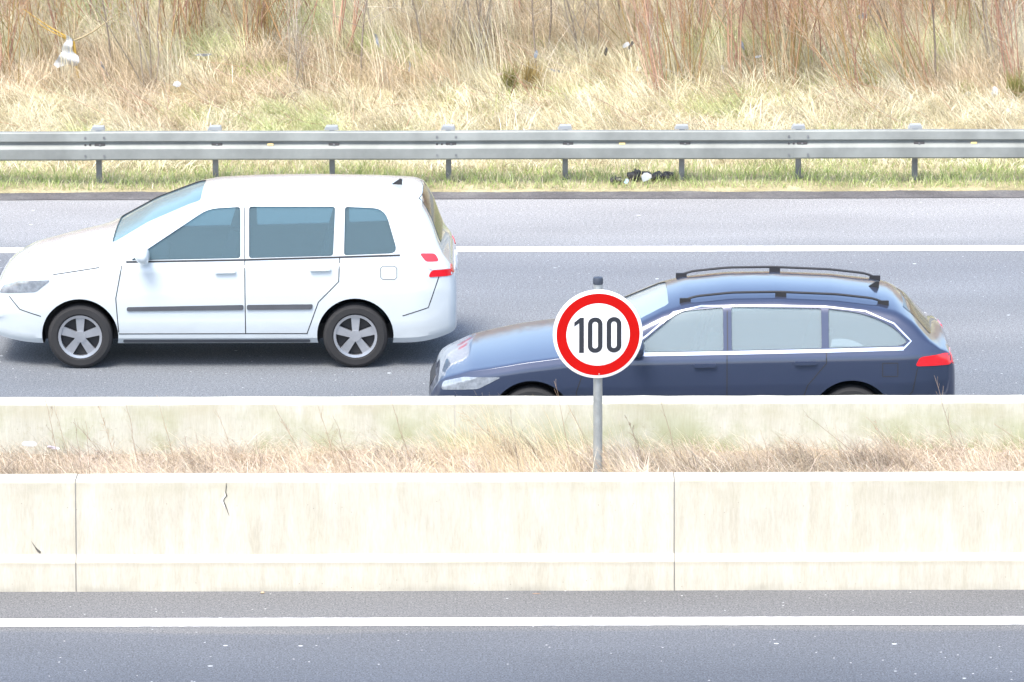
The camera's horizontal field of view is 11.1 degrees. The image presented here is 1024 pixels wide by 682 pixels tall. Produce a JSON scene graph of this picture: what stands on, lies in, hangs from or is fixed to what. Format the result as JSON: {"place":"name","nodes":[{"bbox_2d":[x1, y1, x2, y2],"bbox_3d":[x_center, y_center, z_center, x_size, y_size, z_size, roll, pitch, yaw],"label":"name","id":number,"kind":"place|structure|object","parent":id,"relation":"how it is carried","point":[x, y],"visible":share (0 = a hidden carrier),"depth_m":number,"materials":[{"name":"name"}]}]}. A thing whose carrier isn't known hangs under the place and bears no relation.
{"place":"outdoors","nodes":[
{"label":"outdoors","id":0,"kind":"place"},
{"bbox_2d":[0,198,1023,396],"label":"road","id":1,"kind":"structure","parent":0,"point":[972,302],"depth_m":55.53,"materials":[{"name":"asphalt"}]},
{"bbox_2d":[0,174,457,367],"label":"family car","id":2,"kind":"object","parent":1,"relation":"on","point":[350,293],"visible":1,"depth_m":50.74,"materials":[{"name":"white paint"}]},
{"bbox_2d":[0,190,1023,199],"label":"road edge","id":3,"kind":"object","parent":1,"relation":"on","point":[140,195],"visible":0.74,"depth_m":59.41,"materials":[{"name":"concrete"}]},
{"bbox_2d":[0,245,1023,252],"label":"edge line","id":4,"kind":"object","parent":1,"relation":"on","point":[726,248],"visible":0.62,"depth_m":56.46,"materials":[{"name":"paint"}]},
{"bbox_2d":[429,266,954,396],"bbox_3d":[1.625,0.140,48.009,4.756,1.458,2.172,0,12,0],"label":"estate car","id":5,"kind":"object","parent":1,"relation":"on","point":[716,346],"visible":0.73,"depth_m":47.26,"materials":[{"name":"blue paint"}]},
{"bbox_2d":[0,590,1023,681],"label":"road","id":6,"kind":"structure","parent":0,"point":[760,653],"depth_m":41.38,"materials":[{"name":"asphalt"}]},
{"bbox_2d":[0,473,76,591],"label":"concrete barrier","id":7,"kind":"object","parent":6,"relation":"on","point":[37,536],"visible":0.98,"depth_m":42.82,"materials":[{"name":"concrete"}]},
{"bbox_2d":[75,472,673,591],"bbox_3d":[-1.121,1.543,42.998,4.880,0.900,0.542,0,12,0],"label":"concrete barrier","id":8,"kind":"object","parent":6,"relation":"on","point":[557,531],"visible":1,"depth_m":42.82,"materials":[{"name":"concrete"}]},
{"bbox_2d":[0,616,1023,626],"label":"edge line","id":9,"kind":"object","parent":6,"relation":"on","point":[523,621],"visible":1,"depth_m":41.91,"materials":[{"name":"paint"}]},
{"bbox_2d":[673,471,1023,589],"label":"concrete barrier","id":10,"kind":"object","parent":6,"relation":"on","point":[942,530],"visible":0.98,"depth_m":42.82,"materials":[{"name":"concrete"}]},
{"bbox_2d":[0,0,1023,192],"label":"embankment","id":11,"kind":"structure","parent":0,"point":[611,188],"depth_m":60.55,"materials":[{"name":"plant"}]},
{"bbox_2d":[0,0,35,32],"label":"shrub","id":12,"kind":"object","parent":11,"relation":"on","point":[20,10],"visible":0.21,"depth_m":67.03,"materials":[{"name":"beige plant"}]},
{"bbox_2d":[0,0,39,88],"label":"shrub","id":13,"kind":"object","parent":11,"relation":"on","point":[11,33],"visible":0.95,"depth_m":64.62,"materials":[{"name":"beige plant"}]},
{"bbox_2d":[0,0,70,67],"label":"shrub","id":14,"kind":"object","parent":11,"relation":"on","point":[53,23],"visible":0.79,"depth_m":65.55,"materials":[{"name":"beige plant"}]},
{"bbox_2d":[9,0,112,45],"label":"shrub","id":15,"kind":"object","parent":11,"relation":"on","point":[60,9],"visible":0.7,"depth_m":65.89,"materials":[{"name":"brown plant"}]},
{"bbox_2d":[15,0,143,81],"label":"young tree","id":16,"kind":"object","parent":11,"relation":"on","point":[64,35],"visible":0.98,"depth_m":64.56,"materials":[{"name":"brown plant"}]},
{"bbox_2d":[54,35,78,67],"bbox_3d":[-5.481,-3.565,64.578,0.320,0.406,0.099,0,12,0],"label":"plastic bag","id":17,"kind":"object","parent":16,"relation":"attached to","point":[67,49],"visible":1,"depth_m":64.57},
{"bbox_2d":[34,0,127,33],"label":"shrub","id":18,"kind":"object","parent":11,"relation":"on","point":[94,11],"visible":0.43,"depth_m":66.64,"materials":[{"name":"brown plant"}]},
{"bbox_2d":[82,0,130,66],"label":"sapling","id":19,"kind":"object","parent":11,"relation":"on","point":[102,3],"visible":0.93,"depth_m":65.04,"materials":[{"name":"brown plant"}]},
{"bbox_2d":[46,0,180,91],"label":"shrub","id":20,"kind":"object","parent":11,"relation":"on","point":[150,41],"visible":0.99,"depth_m":64.34,"materials":[{"name":"beige plant"}]},
{"bbox_2d":[110,0,182,59],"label":"shrub","id":21,"kind":"object","parent":11,"relation":"on","point":[145,14],"visible":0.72,"depth_m":65.54,"materials":[{"name":"beige plant"}]},
{"bbox_2d":[173,81,180,86],"bbox_3d":[-4.095,-3.140,64.153,0.103,0.074,0.027,-3,13,-11],"label":"plastic scrap","id":22,"kind":"object","parent":11,"relation":"on","point":[176,83],"visible":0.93,"depth_m":64.15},
{"bbox_2d":[160,0,208,53],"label":"shrub","id":23,"kind":"object","parent":11,"relation":"on","point":[195,21],"visible":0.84,"depth_m":65.88,"materials":[{"name":"beige plant"}]},
{"bbox_2d":[170,0,206,47],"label":"shrub","id":24,"kind":"object","parent":11,"relation":"on","point":[190,23],"visible":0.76,"depth_m":66.03,"materials":[{"name":"beige plant"}]},
{"bbox_2d":[183,0,236,30],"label":"shrub","id":25,"kind":"object","parent":11,"relation":"on","point":[224,3],"visible":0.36,"depth_m":67.07,"materials":[{"name":"brown plant"}]},
{"bbox_2d":[213,0,302,54],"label":"shrub","id":26,"kind":"object","parent":11,"relation":"on","point":[262,15],"visible":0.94,"depth_m":65.77,"materials":[{"name":"beige plant"}]},
{"bbox_2d":[230,0,291,52],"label":"shrub","id":27,"kind":"object","parent":11,"relation":"on","point":[257,29],"visible":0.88,"depth_m":65.83,"materials":[{"name":"beige plant"}]},
{"bbox_2d":[249,0,317,47],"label":"shrub","id":28,"kind":"object","parent":11,"relation":"on","point":[285,17],"visible":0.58,"depth_m":66.19,"materials":[{"name":"brown plant"}]},
{"bbox_2d":[274,0,322,90],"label":"shrub","id":29,"kind":"object","parent":11,"relation":"on","point":[296,28],"visible":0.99,"depth_m":64.33,"materials":[{"name":"beige plant"}]},
{"bbox_2d":[279,0,322,31],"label":"shrub","id":30,"kind":"object","parent":11,"relation":"on","point":[306,4],"visible":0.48,"depth_m":66.89,"materials":[{"name":"beige plant"}]},
{"bbox_2d":[332,0,364,58],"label":"shrub","id":31,"kind":"object","parent":11,"relation":"on","point":[342,20],"visible":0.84,"depth_m":65.67,"materials":[{"name":"beige plant"}]},
{"bbox_2d":[312,0,410,80],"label":"sapling","id":32,"kind":"object","parent":11,"relation":"on","point":[363,10],"visible":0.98,"depth_m":64.79,"materials":[{"name":"brown plant"}]},
{"bbox_2d":[365,0,373,40],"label":"sapling","id":33,"kind":"object","parent":11,"relation":"on","point":[368,16],"visible":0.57,"depth_m":66.42,"materials":[{"name":"beige plant"}]},
{"bbox_2d":[391,0,425,60],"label":"sapling","id":34,"kind":"object","parent":11,"relation":"on","point":[414,9],"visible":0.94,"depth_m":65.61,"materials":[{"name":"brown plant"}]},
{"bbox_2d":[422,0,471,62],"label":"shrub","id":35,"kind":"object","parent":11,"relation":"on","point":[455,9],"visible":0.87,"depth_m":65.79,"materials":[{"name":"beige plant"}]},
{"bbox_2d":[416,0,499,71],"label":"shrub","id":36,"kind":"object","parent":11,"relation":"on","point":[479,14],"visible":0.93,"depth_m":65.40,"materials":[{"name":"beige plant"}]},
{"bbox_2d":[466,1,491,46],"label":"shrub","id":37,"kind":"object","parent":11,"relation":"on","point":[482,21],"visible":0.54,"depth_m":66.12,"materials":[{"name":"beige plant"}]},
{"bbox_2d":[497,0,519,30],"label":"shrub","id":38,"kind":"object","parent":11,"relation":"on","point":[509,5],"visible":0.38,"depth_m":67.49,"materials":[{"name":"beige plant"}]},
{"bbox_2d":[496,63,524,93],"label":"grass tussock","id":39,"kind":"object","parent":11,"relation":"on","point":[509,80],"depth_m":64.51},
{"bbox_2d":[0,0,1023,131],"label":"dry grass","id":40,"kind":"structure","parent":11,"relation":"on","point":[620,63],"depth_m":64.59,"materials":[{"name":"plant"}]},
{"bbox_2d":[0,123,1023,182],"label":"guard rail","id":41,"kind":"object","parent":11,"relation":"on","point":[448,143],"visible":0.98,"depth_m":59.70,"materials":[{"name":"metal"}]},
{"bbox_2d":[0,0,1023,130],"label":"fallen twigs","id":42,"kind":"object","parent":11,"relation":"on","point":[434,67],"visible":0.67,"depth_m":63.88,"materials":[{"name":"brown plant"}]},
{"bbox_2d":[39,2,1021,125],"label":"green tufts","id":43,"kind":"object","parent":11,"relation":"on","point":[268,69],"visible":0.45,"depth_m":64.73,"materials":[{"name":"plant"}]},
{"bbox_2d":[517,58,552,88],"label":"grass tussock","id":44,"kind":"object","parent":11,"relation":"on","point":[531,73],"depth_m":64.73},
{"bbox_2d":[519,0,558,71],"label":"sapling","id":45,"kind":"object","parent":11,"relation":"on","point":[533,21],"visible":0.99,"depth_m":65.16,"materials":[{"name":"brown plant"}]},
{"bbox_2d":[547,0,551,51],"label":"sapling","id":46,"kind":"object","parent":11,"relation":"on","point":[550,24],"visible":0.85,"depth_m":66.16,"materials":[{"name":"brown plant"}]},
{"bbox_2d":[549,0,606,64],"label":"shrub","id":47,"kind":"object","parent":11,"relation":"on","point":[573,32],"visible":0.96,"depth_m":65.56,"materials":[{"name":"beige plant"}]},
{"bbox_2d":[596,0,630,38],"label":"shrub","id":48,"kind":"object","parent":11,"relation":"on","point":[618,12],"visible":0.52,"depth_m":66.94,"materials":[{"name":"beige plant"}]},
{"bbox_2d":[583,0,682,59],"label":"shrub","id":49,"kind":"object","parent":11,"relation":"on","point":[620,3],"visible":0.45,"depth_m":65.76,"materials":[{"name":"brown plant"}]},
{"bbox_2d":[627,168,647,181],"bbox_3d":[1.432,-1.898,59.981,0.298,0.166,0.194,-5,13,-20],"label":"rubber debris","id":50,"kind":"object","parent":11,"relation":"on","point":[634,173],"visible":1,"depth_m":59.90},
{"bbox_2d":[611,0,673,96],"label":"shrub","id":51,"kind":"object","parent":11,"relation":"on","point":[647,17],"visible":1,"depth_m":64.08,"materials":[{"name":"beige plant"}]},
{"bbox_2d":[648,171,673,179],"bbox_3d":[1.685,-1.891,59.995,0.341,0.101,0.203,0,12,0],"label":"rubber debris","id":52,"kind":"object","parent":11,"relation":"on","point":[664,175],"visible":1,"depth_m":59.94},
{"bbox_2d":[626,0,736,88],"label":"shrub","id":53,"kind":"object","parent":11,"relation":"on","point":[684,44],"visible":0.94,"depth_m":64.40,"materials":[{"name":"brown plant"}]},
{"bbox_2d":[668,0,703,47],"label":"shrub","id":54,"kind":"object","parent":11,"relation":"on","point":[701,17],"visible":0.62,"depth_m":66.08,"materials":[{"name":"brown plant"}]},
{"bbox_2d":[676,0,718,30],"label":"shrub","id":55,"kind":"object","parent":11,"relation":"on","point":[701,10],"visible":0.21,"depth_m":67.39,"materials":[{"name":"brown plant"}]},
{"bbox_2d":[708,0,732,36],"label":"shrub","id":56,"kind":"object","parent":11,"relation":"on","point":[718,13],"visible":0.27,"depth_m":66.91,"materials":[{"name":"beige plant"}]},
{"bbox_2d":[709,0,746,81],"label":"shrub","id":57,"kind":"object","parent":11,"relation":"on","point":[729,22],"visible":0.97,"depth_m":64.61,"materials":[{"name":"brown plant"}]},
{"bbox_2d":[718,0,781,56],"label":"shrub","id":58,"kind":"object","parent":11,"relation":"on","point":[758,24],"visible":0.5,"depth_m":65.76,"materials":[{"name":"brown plant"}]},
{"bbox_2d":[696,0,823,87],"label":"shrub","id":59,"kind":"object","parent":11,"relation":"on","point":[793,37],"visible":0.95,"depth_m":64.60,"materials":[{"name":"brown plant"}]},
{"bbox_2d":[763,0,826,44],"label":"shrub","id":60,"kind":"object","parent":11,"relation":"on","point":[800,12],"visible":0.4,"depth_m":66.06,"materials":[{"name":"brown plant"}]},
{"bbox_2d":[769,0,879,97],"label":"shrub","id":61,"kind":"object","parent":11,"relation":"on","point":[843,32],"visible":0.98,"depth_m":63.96,"materials":[{"name":"brown plant"}]},
{"bbox_2d":[809,0,859,28],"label":"shrub","id":62,"kind":"object","parent":11,"relation":"on","point":[838,10],"visible":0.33,"depth_m":67.11,"materials":[{"name":"brown plant"}]},
{"bbox_2d":[844,0,876,49],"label":"shrub","id":63,"kind":"object","parent":11,"relation":"on","point":[864,25],"visible":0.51,"depth_m":66.26,"materials":[{"name":"brown plant"}]},
{"bbox_2d":[793,0,934,96],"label":"shrub","id":64,"kind":"object","parent":11,"relation":"on","point":[901,19],"visible":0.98,"depth_m":64.30,"materials":[{"name":"beige plant"}]},
{"bbox_2d":[846,0,913,54],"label":"shrub","id":65,"kind":"object","parent":11,"relation":"on","point":[870,14],"visible":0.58,"depth_m":66.27,"materials":[{"name":"brown plant"}]},
{"bbox_2d":[911,0,934,31],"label":"shrub","id":66,"kind":"object","parent":11,"relation":"on","point":[922,11],"visible":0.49,"depth_m":67.35,"materials":[{"name":"beige plant"}]},
{"bbox_2d":[930,0,936,79],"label":"sapling","id":67,"kind":"object","parent":11,"relation":"on","point":[931,1],"visible":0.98,"depth_m":64.58,"materials":[{"name":"brown plant"}]},
{"bbox_2d":[905,0,997,48],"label":"shrub","id":68,"kind":"object","parent":11,"relation":"on","point":[956,12],"visible":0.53,"depth_m":66.50,"materials":[{"name":"brown plant"}]},
{"bbox_2d":[960,0,1023,73],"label":"shrub","id":69,"kind":"object","parent":11,"relation":"on","point":[981,32],"visible":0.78,"depth_m":65.27,"materials":[{"name":"brown plant"}]},
{"bbox_2d":[963,0,1020,35],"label":"shrub","id":70,"kind":"object","parent":11,"relation":"on","point":[990,22],"visible":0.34,"depth_m":66.96,"materials":[{"name":"brown plant"}]},
{"bbox_2d":[991,86,997,95],"bbox_3d":[5.876,-3.027,63.925,0.093,0.140,0.046,0,12,0],"label":"plastic scrap","id":71,"kind":"object","parent":11,"relation":"on","point":[995,88],"visible":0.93,"depth_m":63.91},
{"bbox_2d":[969,0,1023,85],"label":"shrub","id":72,"kind":"object","parent":11,"relation":"on","point":[1000,38],"visible":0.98,"depth_m":64.45,"materials":[{"name":"beige plant"}]},
{"bbox_2d":[998,69,1023,100],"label":"grass tussock","id":73,"kind":"object","parent":11,"relation":"on","point":[1013,82],"depth_m":64.16,"materials":[{"name":"plant"}]},
{"bbox_2d":[0,102,1023,190],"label":"verge grass","id":74,"kind":"structure","parent":0,"point":[829,172],"depth_m":60.17,"materials":[{"name":"plant"}]},
{"bbox_2d":[641,173,651,181],"bbox_3d":[1.532,-1.867,59.803,0.117,0.097,0.052,0,12,0],"label":"plastic scrap","id":75,"kind":"object","parent":74,"relation":"on","point":[646,176],"visible":1,"depth_m":59.80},
{"bbox_2d":[0,0,1023,91],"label":"tall dry grass","id":76,"kind":"structure","parent":0,"point":[482,43],"depth_m":65.20,"materials":[{"name":"plant"}]},
{"bbox_2d":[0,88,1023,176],"bbox_3d":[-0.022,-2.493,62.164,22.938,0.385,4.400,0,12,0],"label":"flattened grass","id":77,"kind":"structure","parent":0,"point":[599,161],"depth_m":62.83,"materials":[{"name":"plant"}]},
{"bbox_2d":[0,412,1023,473],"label":"median ground","id":78,"kind":"structure","parent":0,"point":[312,464],"depth_m":45.18,"materials":[{"name":"plant"}]},
{"bbox_2d":[22,441,36,445],"bbox_3d":[-4.126,0.876,44.867,0.135,0.041,0.036,2,13,11],"label":"plastic scrap","id":79,"kind":"object","parent":78,"relation":"on","point":[28,443],"visible":1,"depth_m":44.86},
{"bbox_2d":[45,400,60,473],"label":"dry weed","id":80,"kind":"object","parent":78,"relation":"on","point":[53,435],"visible":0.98,"depth_m":44.22,"materials":[{"name":"brown plant"}]},
{"bbox_2d":[54,407,72,469],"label":"dry weed","id":81,"kind":"object","parent":78,"relation":"on","point":[62,437],"visible":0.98,"depth_m":44.42,"materials":[{"name":"beige plant"}]},
{"bbox_2d":[74,420,85,473],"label":"dry weed","id":82,"kind":"object","parent":78,"relation":"on","point":[79,453],"visible":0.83,"depth_m":43.64,"materials":[{"name":"beige plant"}]},
{"bbox_2d":[73,419,120,471],"bbox_3d":[-3.433,0.968,44.080,0.495,0.677,0.143,0,12,0],"label":"dry weed","id":83,"kind":"object","parent":78,"relation":"on","point":[96,448],"visible":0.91,"depth_m":44.04,"materials":[{"name":"beige plant"}]},
{"bbox_2d":[98,406,117,466],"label":"dry weed","id":84,"kind":"object","parent":78,"relation":"on","point":[107,432],"visible":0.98,"depth_m":44.53,"materials":[{"name":"beige plant"}]},
{"bbox_2d":[157,397,178,468],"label":"dry weed","id":85,"kind":"object","parent":78,"relation":"on","point":[168,437],"visible":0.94,"depth_m":44.23,"materials":[{"name":"brown plant"}]},
{"bbox_2d":[184,435,194,472],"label":"dry weed","id":86,"kind":"object","parent":78,"relation":"on","point":[192,463],"visible":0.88,"depth_m":43.84,"materials":[{"name":"beige plant"}]},
{"bbox_2d":[213,410,238,470],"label":"dry weed","id":87,"kind":"object","parent":78,"relation":"on","point":[227,439],"visible":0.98,"depth_m":44.65,"materials":[{"name":"beige plant"}]},
{"bbox_2d":[254,435,267,472],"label":"dry weed","id":88,"kind":"object","parent":78,"relation":"on","point":[260,460],"visible":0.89,"depth_m":43.85,"materials":[{"name":"beige plant"}]},
{"bbox_2d":[274,405,307,469],"bbox_3d":[-1.847,0.890,44.458,0.329,0.742,0.108,-3,13,-13],"label":"dry weed","id":89,"kind":"object","parent":78,"relation":"on","point":[291,437],"visible":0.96,"depth_m":44.43,"materials":[{"name":"beige plant"}]},
{"bbox_2d":[316,402,336,468],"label":"dry weed","id":90,"kind":"object","parent":78,"relation":"on","point":[326,431],"visible":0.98,"depth_m":44.83,"materials":[{"name":"beige plant"}]},
{"bbox_2d":[333,417,350,472],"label":"dry weed","id":91,"kind":"object","parent":78,"relation":"on","point":[344,449],"visible":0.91,"depth_m":44.24,"materials":[{"name":"beige plant"}]},
{"bbox_2d":[390,397,411,471],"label":"dry weed","id":92,"kind":"object","parent":78,"relation":"on","point":[402,435],"visible":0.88,"depth_m":43.82,"materials":[{"name":"brown plant"}]},
{"bbox_2d":[458,410,518,462],"bbox_3d":[-0.155,0.871,44.564,0.630,0.589,0.183,0,12,0],"label":"dry weed","id":93,"kind":"object","parent":78,"relation":"on","point":[475,416],"visible":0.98,"depth_m":44.53,"materials":[{"name":"beige plant"}]},
{"bbox_2d":[509,409,518,470],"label":"dry weed","id":94,"kind":"object","parent":78,"relation":"on","point":[515,444],"visible":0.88,"depth_m":43.71,"materials":[{"name":"beige plant"}]},
{"bbox_2d":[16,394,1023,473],"bbox_3d":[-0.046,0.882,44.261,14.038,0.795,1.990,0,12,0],"label":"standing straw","id":95,"kind":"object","parent":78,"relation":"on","point":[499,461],"visible":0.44,"depth_m":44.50,"materials":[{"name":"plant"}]},
{"bbox_2d":[554,381,572,471],"bbox_3d":[0.438,0.766,44.215,0.178,0.912,0.047,3,13,13],"label":"dry weed","id":96,"kind":"object","parent":78,"relation":"on","point":[563,424],"visible":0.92,"depth_m":44.19,"materials":[{"name":"brown plant"}]},
{"bbox_2d":[567,403,592,453],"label":"dry weed","id":97,"kind":"object","parent":78,"relation":"on","point":[582,433],"visible":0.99,"depth_m":44.43,"materials":[{"name":"beige plant"}]},
{"bbox_2d":[553,276,642,471],"bbox_3d":[0.719,0.734,44.304,0.758,2.605,0.126,-1,13,-5],"label":"speed limit sign","id":98,"kind":"object","parent":78,"relation":"on","point":[597,333],"visible":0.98,"depth_m":44.08,"materials":[{"name":"metal"}]},
{"bbox_2d":[626,418,643,452],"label":"dry weed","id":99,"kind":"object","parent":78,"relation":"on","point":[634,436],"visible":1,"depth_m":44.94,"materials":[{"name":"beige plant"}]},
{"bbox_2d":[657,397,679,471],"bbox_3d":[1.331,0.816,44.728,0.205,0.690,0.071,2,13,11],"label":"dry weed","id":100,"kind":"object","parent":78,"relation":"on","point":[669,430],"visible":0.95,"depth_m":44.72,"materials":[{"name":"brown plant"}]},
{"bbox_2d":[781,439,874,471],"bbox_3d":[2.873,1.093,43.764,1.298,0.571,0.195,0,12,0],"label":"dry weed","id":101,"kind":"object","parent":78,"relation":"on","point":[834,457],"visible":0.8,"depth_m":43.76,"materials":[{"name":"brown plant"}]},
{"bbox_2d":[804,411,875,471],"bbox_3d":[2.836,0.918,44.072,0.831,0.768,0.154,-1,13,-5],"label":"dry weed","id":102,"kind":"object","parent":78,"relation":"on","point":[846,446],"visible":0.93,"depth_m":44.05,"materials":[{"name":"brown plant"}]},
{"bbox_2d":[873,420,903,462],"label":"dry weed","id":103,"kind":"object","parent":78,"relation":"on","point":[885,438],"visible":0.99,"depth_m":44.85,"materials":[{"name":"beige plant"}]},
{"bbox_2d":[934,376,956,456],"bbox_3d":[3.724,0.685,45.022,0.208,0.801,0.084,-4,13,-18],"label":"dry weed","id":104,"kind":"object","parent":78,"relation":"on","point":[945,414],"visible":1,"depth_m":45.00,"materials":[{"name":"brown plant"}]},
{"bbox_2d":[610,175,622,182],"bbox_3d":[1.189,-1.840,59.890,0.147,0.088,0.238,0,12,0],"label":"rubber debris","id":105,"kind":"object","parent":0,"point":[618,178],"visible":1,"depth_m":59.84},
{"label":"ground","id":106,"kind":"structure","parent":0,"visible":0},
{"bbox_2d":[0,396,454,454],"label":"concrete barrier","id":107,"kind":"object","parent":106,"relation":"on","point":[22,419],"visible":0.4,"depth_m":45.51,"materials":[{"name":"concrete"}]},
{"bbox_2d":[454,395,1023,452],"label":"concrete barrier","id":108,"kind":"object","parent":106,"relation":"on","point":[688,416],"visible":0.48,"depth_m":45.51,"materials":[{"name":"concrete"}]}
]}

